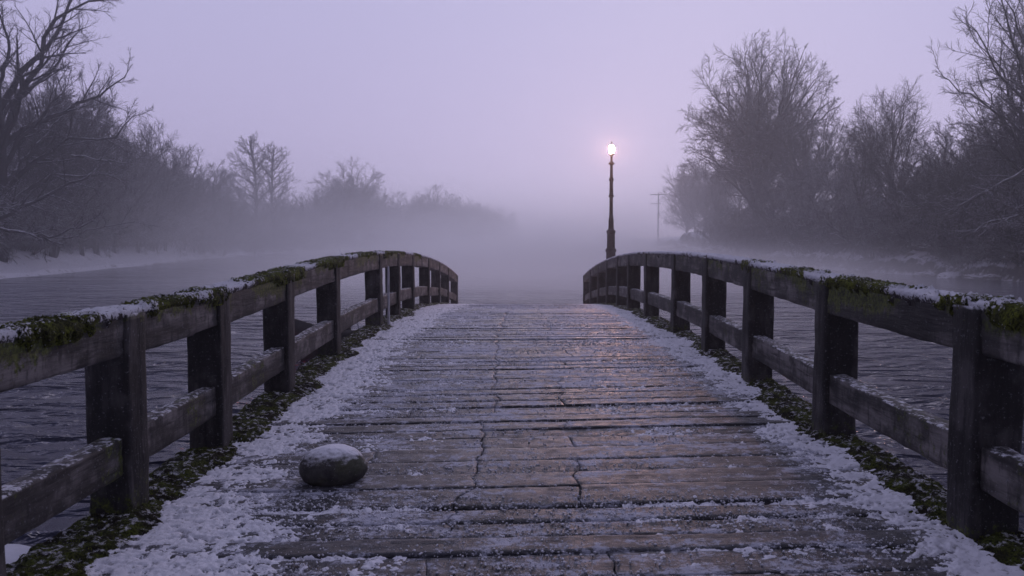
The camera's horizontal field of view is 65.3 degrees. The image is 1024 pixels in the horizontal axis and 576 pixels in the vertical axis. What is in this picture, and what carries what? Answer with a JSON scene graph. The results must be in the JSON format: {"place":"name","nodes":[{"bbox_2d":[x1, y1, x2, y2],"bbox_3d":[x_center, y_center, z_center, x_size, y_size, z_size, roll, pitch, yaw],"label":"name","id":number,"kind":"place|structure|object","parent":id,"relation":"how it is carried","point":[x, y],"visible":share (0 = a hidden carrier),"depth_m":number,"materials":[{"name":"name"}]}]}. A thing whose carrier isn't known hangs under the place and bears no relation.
{"place":"outdoors","nodes":[
{"label":"outdoors","id":0,"kind":"place"},
{"bbox_2d":[5,543,30,563],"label":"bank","id":1,"kind":"structure","parent":0,"point":[13,552],"depth_m":3.56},
{"bbox_2d":[0,233,656,278],"bbox_3d":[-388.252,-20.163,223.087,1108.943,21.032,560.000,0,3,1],"label":"bank ground","id":2,"kind":"structure","parent":0,"point":[27,265],"depth_m":91.88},
{"bbox_2d":[0,192,21,245],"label":"bush","id":3,"kind":"object","parent":2,"relation":"on","point":[7,220],"visible":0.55,"depth_m":52.11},
{"bbox_2d":[0,187,44,238],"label":"bush","id":4,"kind":"object","parent":2,"relation":"on","point":[12,195],"visible":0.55,"depth_m":54.47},
{"bbox_2d":[1,185,44,260],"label":"bush","id":5,"kind":"object","parent":2,"relation":"on","point":[20,234],"visible":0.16,"depth_m":58.47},
{"bbox_2d":[0,176,49,263],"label":"bush","id":6,"kind":"object","parent":2,"relation":"on","point":[14,228],"visible":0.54,"depth_m":57.19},
{"bbox_2d":[0,189,65,261],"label":"bush","id":7,"kind":"object","parent":2,"relation":"on","point":[42,222],"visible":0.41,"depth_m":59.30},
{"bbox_2d":[8,189,94,251],"bbox_3d":[-39.265,-5.564,64.313,9.100,5.771,10.043,0,3,-1],"label":"bush","id":8,"kind":"object","parent":2,"relation":"on","point":[48,205],"visible":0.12,"depth_m":61.96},
{"bbox_2d":[11,194,100,250],"bbox_3d":[-38.558,-5.709,63.376,10.554,6.065,9.562,-2,4,-34],"label":"bush","id":9,"kind":"object","parent":2,"relation":"on","point":[65,216],"visible":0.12,"depth_m":62.46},
{"bbox_2d":[27,196,88,254],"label":"bush","id":10,"kind":"object","parent":2,"relation":"on","point":[64,241],"visible":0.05,"depth_m":68.02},
{"bbox_2d":[7,147,110,256],"bbox_3d":[-36.942,-7.025,64.222,8.825,9.668,8.258,-2,4,-28],"label":"round tree","id":11,"kind":"object","parent":2,"relation":"on","point":[76,218],"visible":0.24,"depth_m":64.23,"materials":[{"name":"grey plant"}]},
{"bbox_2d":[1,55,141,200],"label":"round tree","id":12,"kind":"object","parent":2,"relation":"on","point":[72,82],"visible":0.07,"depth_m":73.70,"materials":[{"name":"grey plant"}]},
{"bbox_2d":[3,77,147,257],"bbox_3d":[-34.992,-9.562,63.971,10.991,15.206,13.908,-1,3,-8],"label":"leaning tree","id":13,"kind":"object","parent":2,"relation":"on","point":[55,155],"visible":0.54,"depth_m":62.75,"materials":[{"name":"brown plant"}]},
{"bbox_2d":[0,0,154,262],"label":"open tree","id":14,"kind":"object","parent":2,"relation":"on","point":[7,103],"visible":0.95,"depth_m":55.72,"materials":[{"name":"brown plant"}]},
{"bbox_2d":[0,212,103,252],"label":"fallen bough","id":15,"kind":"object","parent":14,"relation":"attached to","point":[41,235],"visible":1,"depth_m":49.02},
{"bbox_2d":[0,151,105,220],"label":"fallen bough","id":16,"kind":"object","parent":14,"relation":"attached to","point":[22,205],"visible":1,"depth_m":50.25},
{"bbox_2d":[33,203,158,255],"bbox_3d":[-31.508,-4.472,60.608,8.832,4.031,4.363,-2,4,-24],"label":"fallen bough","id":17,"kind":"object","parent":14,"relation":"attached to","point":[79,234],"visible":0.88,"depth_m":60.65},
{"bbox_2d":[71,147,130,175],"bbox_3d":[-29.912,-9.213,58.145,3.866,2.333,1.774,1,3,10],"label":"fallen bough","id":18,"kind":"object","parent":14,"relation":"attached to","point":[96,159],"visible":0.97,"depth_m":57.81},
{"bbox_2d":[19,134,139,255],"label":"round tree","id":19,"kind":"object","parent":2,"relation":"on","point":[81,247],"visible":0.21,"depth_m":70.34,"materials":[{"name":"grey plant"}]},
{"bbox_2d":[62,223,109,254],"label":"bush","id":20,"kind":"object","parent":2,"relation":"on","point":[103,247],"visible":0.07,"depth_m":71.83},
{"bbox_2d":[29,63,157,254],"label":"broad tree","id":21,"kind":"object","parent":2,"relation":"on","point":[123,175],"visible":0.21,"depth_m":73.33,"materials":[{"name":"grey plant"}]},
{"bbox_2d":[68,218,118,252],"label":"bush","id":22,"kind":"object","parent":2,"relation":"on","point":[98,239],"visible":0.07,"depth_m":76.24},
{"bbox_2d":[65,212,128,247],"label":"bush","id":23,"kind":"object","parent":2,"relation":"on","point":[91,244],"visible":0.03,"depth_m":76.44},
{"bbox_2d":[84,195,145,245],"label":"bush","id":24,"kind":"object","parent":2,"relation":"on","point":[124,236],"visible":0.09,"depth_m":79.57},
{"bbox_2d":[99,214,156,251],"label":"bush","id":25,"kind":"object","parent":2,"relation":"on","point":[119,242],"visible":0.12,"depth_m":83.36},
{"bbox_2d":[97,135,170,252],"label":"round tree","id":26,"kind":"object","parent":2,"relation":"on","point":[141,207],"visible":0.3,"depth_m":78.84,"materials":[{"name":"grey plant"}]},
{"bbox_2d":[107,115,204,251],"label":"spreading tree","id":27,"kind":"object","parent":2,"relation":"on","point":[166,172],"visible":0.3,"depth_m":90.88,"materials":[{"name":"grey plant"}]},
{"bbox_2d":[130,211,186,259],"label":"bush","id":28,"kind":"object","parent":2,"relation":"on","point":[158,241],"visible":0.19,"depth_m":94.61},
{"bbox_2d":[155,141,228,250],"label":"round tree","id":29,"kind":"object","parent":2,"relation":"on","point":[202,196],"visible":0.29,"depth_m":105.04,"materials":[{"name":"grey plant"}]},
{"bbox_2d":[188,162,244,247],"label":"slender tree","id":30,"kind":"object","parent":2,"relation":"on","point":[227,178],"visible":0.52,"depth_m":120.28,"materials":[{"name":"grey plant"}]},
{"bbox_2d":[226,131,278,244],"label":"tall tree","id":31,"kind":"object","parent":2,"relation":"on","point":[254,171],"visible":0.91,"depth_m":141.93,"materials":[{"name":"grey plant"}]},
{"bbox_2d":[247,141,300,245],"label":"tall tree","id":32,"kind":"object","parent":2,"relation":"on","point":[272,192],"visible":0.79,"depth_m":148.04,"materials":[{"name":"grey plant"}]},
{"bbox_2d":[253,190,303,243],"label":"round tree","id":33,"kind":"object","parent":2,"relation":"on","point":[285,219],"visible":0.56,"depth_m":151.34,"materials":[{"name":"grey plant"}]},
{"bbox_2d":[277,194,327,239],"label":"round tree","id":34,"kind":"object","parent":2,"relation":"on","point":[308,218],"visible":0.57,"depth_m":160.60,"materials":[{"name":"grey plant"}]},
{"bbox_2d":[293,186,343,237],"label":"round tree","id":35,"kind":"object","parent":2,"relation":"on","point":[326,218],"visible":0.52,"depth_m":169.23,"materials":[{"name":"grey plant"}]},
{"bbox_2d":[306,178,373,246],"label":"spreading tree","id":36,"kind":"object","parent":2,"relation":"on","point":[349,213],"visible":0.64,"depth_m":174.69,"materials":[{"name":"grey plant"}]},
{"bbox_2d":[310,155,391,245],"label":"round tree","id":37,"kind":"object","parent":2,"relation":"on","point":[375,207],"visible":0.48,"depth_m":181.78,"materials":[{"name":"grey plant"}]},
{"bbox_2d":[341,182,397,244],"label":"spreading tree","id":38,"kind":"object","parent":2,"relation":"on","point":[378,216],"visible":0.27,"depth_m":189.47,"materials":[{"name":"grey plant"}]},
{"bbox_2d":[359,227,399,249],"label":"bush","id":39,"kind":"object","parent":2,"relation":"on","point":[382,242],"visible":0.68,"depth_m":191.06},
{"bbox_2d":[380,208,400,247],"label":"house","id":40,"kind":"structure","parent":2,"relation":"on","point":[396,222],"depth_m":205.10,"materials":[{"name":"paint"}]},
{"bbox_2d":[370,191,430,241],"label":"round tree","id":41,"kind":"object","parent":2,"relation":"on","point":[406,212],"visible":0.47,"depth_m":208.32,"materials":[{"name":"grey plant"}]},
{"bbox_2d":[400,195,445,239],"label":"spreading tree","id":42,"kind":"object","parent":2,"relation":"on","point":[430,223],"visible":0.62,"depth_m":218.80,"materials":[{"name":"grey plant"}]},
{"bbox_2d":[407,184,467,244],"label":"round tree","id":43,"kind":"object","parent":2,"relation":"on","point":[445,211],"visible":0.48,"depth_m":228.44,"materials":[{"name":"grey plant"}]},
{"bbox_2d":[438,197,487,243],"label":"spreading tree","id":44,"kind":"object","parent":2,"relation":"on","point":[469,222],"visible":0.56,"depth_m":239.32,"materials":[{"name":"grey plant"}]},
{"bbox_2d":[464,202,503,244],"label":"spreading tree","id":45,"kind":"object","parent":2,"relation":"on","point":[486,225],"visible":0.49,"depth_m":249.46,"materials":[{"name":"grey plant"}]},
{"bbox_2d":[484,206,520,243],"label":"round tree","id":46,"kind":"object","parent":2,"relation":"on","point":[502,233],"visible":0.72,"depth_m":260.73,"materials":[{"name":"plant"}]},
{"bbox_2d":[0,246,1023,546],"bbox_3d":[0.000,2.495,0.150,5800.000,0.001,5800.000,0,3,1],"label":"water","id":47,"kind":"structure","parent":0,"point":[42,422],"depth_m":25.19,"materials":[{"name":"grey liquid"}]},
{"bbox_2d":[294,318,358,358],"bbox_3d":[-4.217,1.003,17.655,1.240,1.002,2.780,2,4,29],"label":"rowing boat","id":48,"kind":"object","parent":47,"relation":"on","point":[301,326],"visible":0.06,"depth_m":16.70,"materials":[{"name":"wood"}]},
{"bbox_2d":[0,253,1023,575],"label":"footbridge","id":49,"kind":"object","parent":47,"relation":"in","point":[972,445],"visible":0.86,"depth_m":4.33,"materials":[{"name":"brown wood"}]},
{"bbox_2d":[6,302,449,575],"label":"moss","id":50,"kind":"object","parent":49,"relation":"on","point":[98,535],"visible":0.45,"depth_m":4.32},
{"bbox_2d":[387,266,389,323],"bbox_3d":[-1.700,0.113,10.994,0.036,0.830,0.034,0,3,1],"label":"bridge post","id":51,"kind":"object","parent":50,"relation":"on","point":[388,302],"visible":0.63,"depth_m":10.98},
{"bbox_2d":[0,250,456,351],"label":"rail snow","id":52,"kind":"structure","parent":49,"relation":"on","point":[66,330],"depth_m":4.09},
{"bbox_2d":[84,304,494,575],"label":"snow","id":53,"kind":"structure","parent":49,"relation":"on","point":[128,562],"depth_m":3.98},
{"bbox_2d":[299,444,367,486],"bbox_3d":[-0.977,0.960,4.375,0.366,0.202,0.302,-1,4,-17],"label":"boulder","id":54,"kind":"object","parent":49,"relation":"on","point":[329,465],"visible":1,"depth_m":4.26,"materials":[{"name":"stone"}]},
{"bbox_2d":[15,250,1023,575],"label":"moss","id":55,"kind":"object","parent":49,"relation":"on","point":[389,326],"visible":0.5,"depth_m":4.32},
{"bbox_2d":[94,304,984,575],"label":"snow","id":56,"kind":"structure","parent":49,"relation":"on","point":[548,571],"depth_m":4.00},
{"bbox_2d":[544,304,1023,575],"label":"snow","id":57,"kind":"structure","parent":49,"relation":"on","point":[966,556],"depth_m":3.95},
{"bbox_2d":[584,251,1023,331],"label":"rail snow","id":58,"kind":"structure","parent":49,"relation":"on","point":[1009,317],"depth_m":4.11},
{"bbox_2d":[594,302,1023,570],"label":"moss","id":59,"kind":"object","parent":49,"relation":"on","point":[801,411],"visible":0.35,"depth_m":4.48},
{"bbox_2d":[0,0,1023,238],"label":"sky","id":60,"kind":"structure","parent":0,"point":[517,106],"materials":[{"name":"purple"}]},
{"bbox_2d":[650,230,1023,281],"bbox_3d":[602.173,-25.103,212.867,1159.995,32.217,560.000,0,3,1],"label":"bank ground","id":61,"kind":"structure","parent":0,"point":[912,263],"depth_m":64.78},
{"bbox_2d":[661,163,707,232],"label":"slender tree","id":62,"kind":"object","parent":61,"relation":"on","point":[679,177],"visible":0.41,"depth_m":132.60,"materials":[{"name":"grey plant"}]},
{"bbox_2d":[659,171,710,232],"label":"round tree","id":63,"kind":"object","parent":61,"relation":"on","point":[676,212],"visible":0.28,"depth_m":143.20,"materials":[{"name":"grey plant"}]},
{"bbox_2d":[681,196,708,231],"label":"slender tree","id":64,"kind":"object","parent":61,"relation":"on","point":[691,207],"visible":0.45,"depth_m":127.91,"materials":[{"name":"grey plant"}]},
{"bbox_2d":[671,153,729,232],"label":"slender tree","id":65,"kind":"object","parent":61,"relation":"on","point":[696,172],"visible":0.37,"depth_m":125.83,"materials":[{"name":"grey plant"}]},
{"bbox_2d":[686,181,721,232],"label":"slender tree","id":66,"kind":"object","parent":61,"relation":"on","point":[694,194],"visible":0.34,"depth_m":119.14,"materials":[{"name":"grey plant"}]},
{"bbox_2d":[693,217,727,245],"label":"bush","id":67,"kind":"object","parent":61,"relation":"on","point":[704,234],"visible":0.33,"depth_m":100.32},
{"bbox_2d":[693,189,737,230],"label":"round tree","id":68,"kind":"object","parent":61,"relation":"on","point":[704,212],"visible":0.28,"depth_m":116.03,"materials":[{"name":"grey plant"}]},
{"bbox_2d":[697,171,738,228],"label":"slender tree","id":69,"kind":"object","parent":61,"relation":"on","point":[711,184],"visible":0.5,"depth_m":107.39,"materials":[{"name":"grey plant"}]},
{"bbox_2d":[704,220,731,252],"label":"bush","id":70,"kind":"object","parent":61,"relation":"on","point":[717,239],"visible":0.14,"depth_m":94.43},
{"bbox_2d":[708,162,747,222],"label":"slender tree","id":71,"kind":"object","parent":61,"relation":"on","point":[727,188],"visible":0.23,"depth_m":100.50,"materials":[{"name":"grey plant"}]},
{"bbox_2d":[716,218,769,256],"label":"bush","id":72,"kind":"object","parent":61,"relation":"on","point":[744,247],"visible":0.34,"depth_m":86.60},
{"bbox_2d":[711,199,777,251],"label":"bush","id":73,"kind":"object","parent":61,"relation":"on","point":[725,230],"visible":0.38,"depth_m":89.99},
{"bbox_2d":[720,218,783,259],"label":"bush","id":74,"kind":"object","parent":61,"relation":"on","point":[761,252],"visible":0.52,"depth_m":84.31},
{"bbox_2d":[736,216,777,252],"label":"bush","id":75,"kind":"object","parent":61,"relation":"on","point":[754,224],"visible":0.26,"depth_m":84.66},
{"bbox_2d":[676,27,845,222],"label":"spreading tree","id":76,"kind":"object","parent":61,"relation":"on","point":[749,136],"visible":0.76,"depth_m":89.92,"materials":[{"name":"grey plant"}]},
{"bbox_2d":[739,160,799,230],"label":"round tree","id":77,"kind":"object","parent":61,"relation":"on","point":[764,209],"visible":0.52,"depth_m":86.40,"materials":[{"name":"grey plant"}]},
{"bbox_2d":[755,206,794,254],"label":"bush","id":78,"kind":"object","parent":61,"relation":"on","point":[775,234],"visible":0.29,"depth_m":79.19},
{"bbox_2d":[769,232,813,257],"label":"bush","id":79,"kind":"object","parent":61,"relation":"on","point":[788,250],"visible":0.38,"depth_m":76.43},
{"bbox_2d":[774,164,832,229],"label":"slender tree","id":80,"kind":"object","parent":61,"relation":"on","point":[789,196],"visible":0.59,"depth_m":78.55,"materials":[{"name":"grey plant"}]},
{"bbox_2d":[785,223,824,253],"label":"bush","id":81,"kind":"object","parent":61,"relation":"on","point":[801,247],"visible":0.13,"depth_m":74.46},
{"bbox_2d":[762,196,853,254],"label":"bush","id":82,"kind":"object","parent":61,"relation":"on","point":[804,220],"visible":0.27,"depth_m":74.41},
{"bbox_2d":[755,97,861,219],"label":"round tree","id":83,"kind":"object","parent":61,"relation":"on","point":[802,157],"visible":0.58,"depth_m":80.35,"materials":[{"name":"grey plant"}]},
{"bbox_2d":[802,228,845,255],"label":"bush","id":84,"kind":"object","parent":61,"relation":"on","point":[831,249],"visible":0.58,"depth_m":68.66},
{"bbox_2d":[802,150,864,228],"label":"slender tree","id":85,"kind":"object","parent":61,"relation":"on","point":[824,169],"visible":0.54,"depth_m":72.31,"materials":[{"name":"grey plant"}]},
{"bbox_2d":[817,118,886,208],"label":"broad tree","id":86,"kind":"object","parent":61,"relation":"on","point":[848,164],"visible":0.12,"depth_m":78.26,"materials":[{"name":"grey plant"}]},
{"bbox_2d":[798,189,925,260],"bbox_3d":[27.890,-4.958,62.687,9.947,5.716,9.012,0,3,1],"label":"bush","id":87,"kind":"object","parent":61,"relation":"on","point":[846,231],"visible":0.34,"depth_m":63.16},
{"bbox_2d":[833,150,899,224],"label":"slender tree","id":88,"kind":"object","parent":61,"relation":"on","point":[853,175],"visible":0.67,"depth_m":67.01,"materials":[{"name":"grey plant"}]},
{"bbox_2d":[846,216,911,263],"bbox_3d":[28.947,-3.536,61.878,4.959,4.278,6.127,1,4,13],"label":"bush","id":89,"kind":"object","parent":61,"relation":"on","point":[876,250],"visible":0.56,"depth_m":61.52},
{"bbox_2d":[837,75,942,213],"bbox_3d":[30.128,-10.621,65.070,7.821,13.526,9.897,-1,3,-11],"label":"leaning tree","id":90,"kind":"object","parent":61,"relation":"on","point":[882,147],"visible":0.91,"depth_m":64.42,"materials":[{"name":"grey plant"}]},
{"bbox_2d":[843,181,937,265],"bbox_3d":[30.266,-5.173,60.407,10.161,7.094,8.223,1,4,17],"label":"bush","id":91,"kind":"object","parent":61,"relation":"on","point":[892,225],"visible":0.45,"depth_m":59.42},
{"bbox_2d":[859,148,949,220],"bbox_3d":[30.788,-7.308,62.528,6.312,7.390,6.746,-1,4,-14],"label":"round tree","id":92,"kind":"object","parent":61,"relation":"on","point":[893,185],"visible":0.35,"depth_m":62.14,"materials":[{"name":"grey plant"}]},
{"bbox_2d":[889,148,974,225],"bbox_3d":[31.326,-6.890,59.384,6.534,7.158,6.114,1,4,13],"label":"round tree","id":93,"kind":"object","parent":61,"relation":"on","point":[914,191],"visible":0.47,"depth_m":59.00,"materials":[{"name":"grey plant"}]},
{"bbox_2d":[897,189,978,257],"bbox_3d":[30.840,-4.425,57.657,6.153,5.308,7.603,3,5,45],"label":"bush","id":94,"kind":"object","parent":61,"relation":"on","point":[912,220],"visible":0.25,"depth_m":56.92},
{"bbox_2d":[896,120,991,205],"bbox_3d":[35.733,-8.858,65.189,9.059,9.924,8.477,0,3,3],"label":"round tree","id":95,"kind":"object","parent":61,"relation":"on","point":[920,146],"visible":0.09,"depth_m":64.64,"materials":[{"name":"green plant"}]},
{"bbox_2d":[892,178,1008,237],"bbox_3d":[32.469,-5.275,55.643,8.290,5.258,9.150,0,3,-6],"label":"bush","id":96,"kind":"object","parent":61,"relation":"on","point":[924,204],"visible":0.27,"depth_m":56.65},
{"bbox_2d":[936,271,964,277],"bbox_3d":[29.131,-0.814,53.196,2.585,0.455,1.532,-14,11,-42],"label":"shore rock","id":97,"kind":"object","parent":61,"relation":"on","point":[951,274],"visible":0.58,"depth_m":52.87,"materials":[{"name":"stone"}]},
{"bbox_2d":[910,213,1013,268],"bbox_3d":[31.351,-3.319,54.413,7.101,4.081,6.434,0,3,4],"label":"bush","id":98,"kind":"object","parent":61,"relation":"on","point":[938,234],"visible":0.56,"depth_m":54.34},
{"bbox_2d":[917,103,1018,187],"bbox_3d":[36.778,-8.851,61.383,9.824,10.762,9.192,-2,4,-27],"label":"round tree","id":99,"kind":"object","parent":61,"relation":"on","point":[946,144],"visible":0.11,"depth_m":61.42,"materials":[{"name":"brown plant"}]},
{"bbox_2d":[918,137,1021,232],"bbox_3d":[32.260,-6.719,56.206,6.466,7.570,6.910,0,3,-5],"label":"round tree","id":100,"kind":"object","parent":61,"relation":"on","point":[954,187],"visible":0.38,"depth_m":56.06,"materials":[{"name":"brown plant"}]},
{"bbox_2d":[933,222,1007,262],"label":"bush","id":101,"kind":"object","parent":61,"relation":"on","point":[965,245],"visible":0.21,"depth_m":54.02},
{"bbox_2d":[926,0,1023,180],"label":"broad tree","id":102,"kind":"object","parent":61,"relation":"on","point":[1014,128],"visible":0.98,"depth_m":50.27,"materials":[{"name":"brown plant"}]},
{"bbox_2d":[941,170,1023,243],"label":"bush","id":103,"kind":"object","parent":61,"relation":"on","point":[974,208],"visible":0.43,"depth_m":50.79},
{"bbox_2d":[927,165,1023,228],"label":"fallen bough","id":104,"kind":"object","parent":103,"relation":"hanging from","point":[976,196],"visible":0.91,"depth_m":49.43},
{"bbox_2d":[941,99,1023,198],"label":"round tree","id":105,"kind":"object","parent":61,"relation":"on","point":[1004,142],"visible":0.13,"depth_m":58.88,"materials":[{"name":"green plant"}]},
{"bbox_2d":[943,192,1023,278],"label":"bush","id":106,"kind":"object","parent":61,"relation":"on","point":[983,247],"visible":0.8,"depth_m":49.14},
{"bbox_2d":[944,193,1023,245],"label":"fallen bough","id":107,"kind":"object","parent":61,"relation":"on","point":[986,223],"visible":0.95,"depth_m":47.44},
{"bbox_2d":[955,210,1023,274],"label":"bush","id":108,"kind":"object","parent":61,"relation":"on","point":[998,250],"visible":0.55,"depth_m":49.59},
{"bbox_2d":[977,274,1001,280],"bbox_3d":[29.731,-0.643,49.760,1.533,0.544,0.988,9,3,0],"label":"shore rock","id":109,"kind":"object","parent":61,"relation":"on","point":[990,277],"visible":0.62,"depth_m":49.44,"materials":[{"name":"stone"}]},
{"bbox_2d":[958,143,1023,237],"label":"slender tree","id":110,"kind":"object","parent":61,"relation":"on","point":[1017,180],"visible":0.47,"depth_m":53.23,"materials":[{"name":"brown plant"}]},
{"bbox_2d":[968,178,1023,249],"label":"bush","id":111,"kind":"object","parent":61,"relation":"on","point":[1004,203],"visible":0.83,"depth_m":45.93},
{"bbox_2d":[987,244,1023,269],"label":"bush","id":112,"kind":"object","parent":61,"relation":"on","point":[1005,254],"visible":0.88,"depth_m":48.40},
{"bbox_2d":[1002,194,1023,251],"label":"bush","id":113,"kind":"object","parent":61,"relation":"on","point":[1022,221],"visible":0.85,"depth_m":44.53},
{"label":"landing ground","id":114,"kind":"structure","parent":0,"visible":0},
{"bbox_2d":[605,141,615,258],"bbox_3d":[3.406,-1.995,27.497,0.440,6.070,0.440,0,3,1],"label":"street lamp","id":115,"kind":"object","parent":114,"relation":"on","point":[610,249],"visible":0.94,"depth_m":27.39,"materials":[{"name":"metal"}]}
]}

